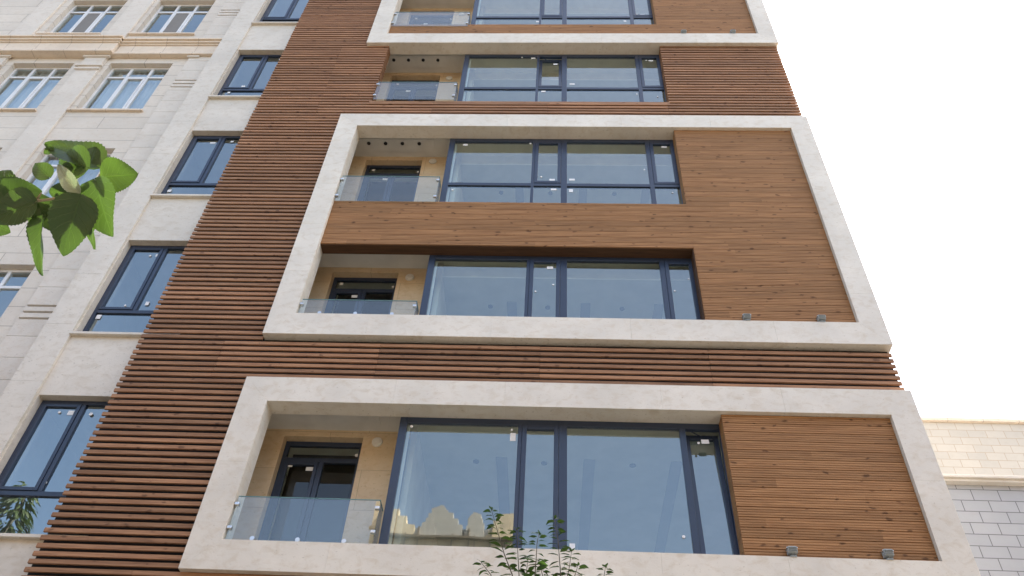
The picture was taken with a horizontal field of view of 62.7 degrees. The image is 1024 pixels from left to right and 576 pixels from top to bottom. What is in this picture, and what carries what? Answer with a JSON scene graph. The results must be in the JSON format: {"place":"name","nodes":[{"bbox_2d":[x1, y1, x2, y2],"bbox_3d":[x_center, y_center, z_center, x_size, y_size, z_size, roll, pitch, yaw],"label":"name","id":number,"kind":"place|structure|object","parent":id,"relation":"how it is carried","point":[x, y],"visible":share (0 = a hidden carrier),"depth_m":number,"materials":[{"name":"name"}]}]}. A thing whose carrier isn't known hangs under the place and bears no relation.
{"place":"outdoors","nodes":[
{"label":"outdoors","id":0,"kind":"place"},
{"bbox_2d":[763,0,1023,418],"label":"sky","id":1,"kind":"structure","parent":0,"point":[913,109],"materials":[{"name":"white"}]},
{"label":"pavement","id":2,"kind":"structure","parent":0,"visible":0},
{"bbox_2d":[0,0,245,395],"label":"old stone building","id":3,"kind":"structure","parent":2,"relation":"on","point":[117,79],"depth_m":18.60,"materials":[{"name":"stone"}]},
{"bbox_2d":[0,270,31,291],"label":"window","id":4,"kind":"structure","parent":3,"relation":"in","point":[9,273],"depth_m":14.19,"materials":[{"name":"white plastic"}]},
{"bbox_2d":[0,68,69,107],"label":"window","id":5,"kind":"structure","parent":3,"relation":"in","point":[26,90],"depth_m":18.95,"materials":[{"name":"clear glass"}]},
{"bbox_2d":[26,153,111,197],"bbox_3d":[-8.659,-1.955,16.152,1.454,2.000,0.173,1,-46,3],"label":"window","id":6,"kind":"structure","parent":3,"relation":"in","point":[44,185],"depth_m":16.39,"materials":[{"name":"white glass"}]},
{"bbox_2d":[50,5,123,31],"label":"window","id":7,"kind":"structure","parent":3,"relation":"in","point":[88,22],"depth_m":21.24,"materials":[{"name":"white plastic"}]},
{"bbox_2d":[82,68,169,108],"bbox_3d":[-8.500,-4.297,18.598,1.454,2.020,0.173,1,-46,3],"label":"window","id":8,"kind":"structure","parent":3,"relation":"in","point":[130,90],"depth_m":18.79,"materials":[{"name":"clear glass"}]},
{"bbox_2d":[141,5,211,31],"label":"window","id":9,"kind":"structure","parent":3,"relation":"in","point":[178,21],"depth_m":21.13,"materials":[{"name":"white plastic"}]},
{"bbox_2d":[0,0,980,575],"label":"apartment building","id":10,"kind":"structure","parent":2,"relation":"on","point":[386,286],"depth_m":12.77,"materials":[{"name":"wood"}]},
{"bbox_2d":[0,400,110,498],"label":"window","id":11,"kind":"structure","parent":10,"relation":"in","point":[37,492],"depth_m":11.23,"materials":[{"name":"metal"}]},
{"bbox_2d":[83,245,188,330],"bbox_3d":[-5.725,0.061,13.456,1.588,2.176,0.082,1,-46,3],"label":"window","id":12,"kind":"structure","parent":10,"relation":"in","point":[100,310],"depth_m":13.50,"materials":[{"name":"metal"}]},
{"bbox_2d":[161,136,240,193],"bbox_3d":[-5.568,-2.253,15.874,1.588,2.136,0.082,1,-46,3],"label":"window","id":13,"kind":"structure","parent":10,"relation":"in","point":[172,183],"depth_m":15.93,"materials":[{"name":"metal"}]},
{"bbox_2d":[218,55,280,94],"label":"window","id":14,"kind":"structure","parent":10,"relation":"in","point":[225,88],"depth_m":18.33,"materials":[{"name":"metal"}]},
{"bbox_2d":[259,0,299,21],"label":"window","id":15,"kind":"structure","parent":10,"relation":"in","point":[265,18],"depth_m":20.40,"materials":[{"name":"metal"}]},
{"bbox_2d":[258,441,361,542],"bbox_3d":[-2.656,3.108,11.403,1.280,2.315,0.557,1,-46,3],"label":"balcony door","id":16,"kind":"structure","parent":10,"relation":"in","point":[309,476],"depth_m":11.72,"materials":[{"name":"metal"}]},
{"bbox_2d":[324,277,396,313],"bbox_3d":[-2.489,0.644,13.977,1.280,2.050,0.557,1,-46,3],"label":"balcony door","id":17,"kind":"structure","parent":10,"relation":"in","point":[345,306],"depth_m":14.43,"materials":[{"name":"metal"}]},
{"bbox_2d":[357,165,420,200],"bbox_3d":[-2.346,-1.465,16.180,1.280,2.554,0.557,1,-46,3],"label":"balcony door","id":18,"kind":"structure","parent":10,"relation":"in","point":[390,190],"depth_m":16.82,"materials":[{"name":"metal"}]},
{"bbox_2d":[392,441,408,543],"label":"return window","id":19,"kind":"structure","parent":10,"relation":"in","point":[408,441],"depth_m":11.12,"materials":[{"name":"metal"}]},
{"bbox_2d":[386,80,439,100],"bbox_3d":[-2.189,-3.782,18.601,1.280,2.504,0.557,1,-46,3],"label":"balcony door","id":20,"kind":"structure","parent":10,"relation":"in","point":[412,90],"depth_m":19.03,"materials":[{"name":"metal"}]},
{"bbox_2d":[409,15,452,23],"bbox_3d":[-2.091,-6.157,20.733,1.126,2.432,0.072,1,-46,3],"label":"balcony door","id":21,"kind":"structure","parent":10,"relation":"in","point":[450,17],"depth_m":21.50,"materials":[{"name":"metal"}]},
{"bbox_2d":[429,277,435,314],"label":"return window","id":22,"kind":"structure","parent":10,"relation":"in","point":[435,277],"depth_m":13.82,"materials":[{"name":"metal"}]},
{"bbox_2d":[378,417,739,554],"bbox_3d":[0.600,2.603,10.597,4.330,2.175,0.198,1,-46,3],"label":"window","id":23,"kind":"structure","parent":10,"relation":"in","point":[559,428],"depth_m":10.85,"materials":[{"name":"metal"}]},
{"bbox_2d":[419,255,700,319],"bbox_3d":[0.764,0.137,13.101,4.330,1.810,0.097,1,-46,3],"label":"window","id":24,"kind":"structure","parent":10,"relation":"in","point":[560,262],"depth_m":13.48,"materials":[{"name":"metal"}]},
{"bbox_2d":[439,139,682,203],"bbox_3d":[0.909,-1.999,15.332,4.330,2.434,0.097,1,-46,3],"label":"window","id":25,"kind":"structure","parent":10,"relation":"in","point":[561,183],"depth_m":15.42,"materials":[{"name":"metal"}]},
{"bbox_2d":[457,54,666,101],"bbox_3d":[1.067,-4.298,17.770,4.330,2.384,0.147,1,-46,3],"label":"window","id":26,"kind":"structure","parent":10,"relation":"in","point":[562,87],"depth_m":17.80,"materials":[{"name":"metal"}]},
{"bbox_2d":[471,0,653,23],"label":"window","id":27,"kind":"structure","parent":10,"relation":"in","point":[563,16],"depth_m":19.94,"materials":[{"name":"metal"}]},
{"bbox_2d":[742,313,750,320],"bbox_3d":[3.425,0.443,12.238,0.126,0.124,0.115,1,-46,3],"label":"floodlight","id":28,"kind":"object","parent":10,"relation":"attached to","point":[746,316],"visible":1,"depth_m":12.21,"materials":[{"name":"metal"}]},
{"bbox_2d":[785,546,797,556],"bbox_3d":[3.191,3.012,9.556,0.126,0.124,0.115,1,-46,3],"label":"floodlight","id":29,"kind":"object","parent":10,"relation":"attached to","point":[791,551],"visible":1,"depth_m":9.53,"materials":[{"name":"metal"}]},
{"bbox_2d":[816,315,825,321],"bbox_3d":[4.493,0.459,12.184,0.126,0.124,0.115,1,-46,3],"label":"floodlight","id":30,"kind":"object","parent":10,"relation":"attached to","point":[820,318],"visible":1,"depth_m":12.16,"materials":[{"name":"metal"}]},
{"bbox_2d":[880,549,893,559],"bbox_3d":[4.259,3.029,9.502,0.126,0.124,0.115,1,-46,3],"label":"floodlight","id":31,"kind":"object","parent":10,"relation":"attached to","point":[887,554],"visible":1,"depth_m":9.48,"materials":[{"name":"metal"}]},
{"bbox_2d":[472,506,612,575],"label":"young tree","id":32,"kind":"object","parent":2,"relation":"on","point":[543,565],"visible":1,"depth_m":7.73,"materials":[{"name":"green plant"}]},
{"bbox_2d":[921,417,1023,575],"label":"tiled building","id":33,"kind":"structure","parent":2,"relation":"on","point":[980,462],"depth_m":12.37,"materials":[{"name":"grey stone"}]},
{"label":"road","id":34,"kind":"structure","parent":0,"visible":0},
{"bbox_2d":[0,140,137,275],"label":"broadleaf tree","id":35,"kind":"object","parent":34,"relation":"on","point":[71,214],"visible":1,"depth_m":2.05,"materials":[{"name":"green plant"}]}
]}

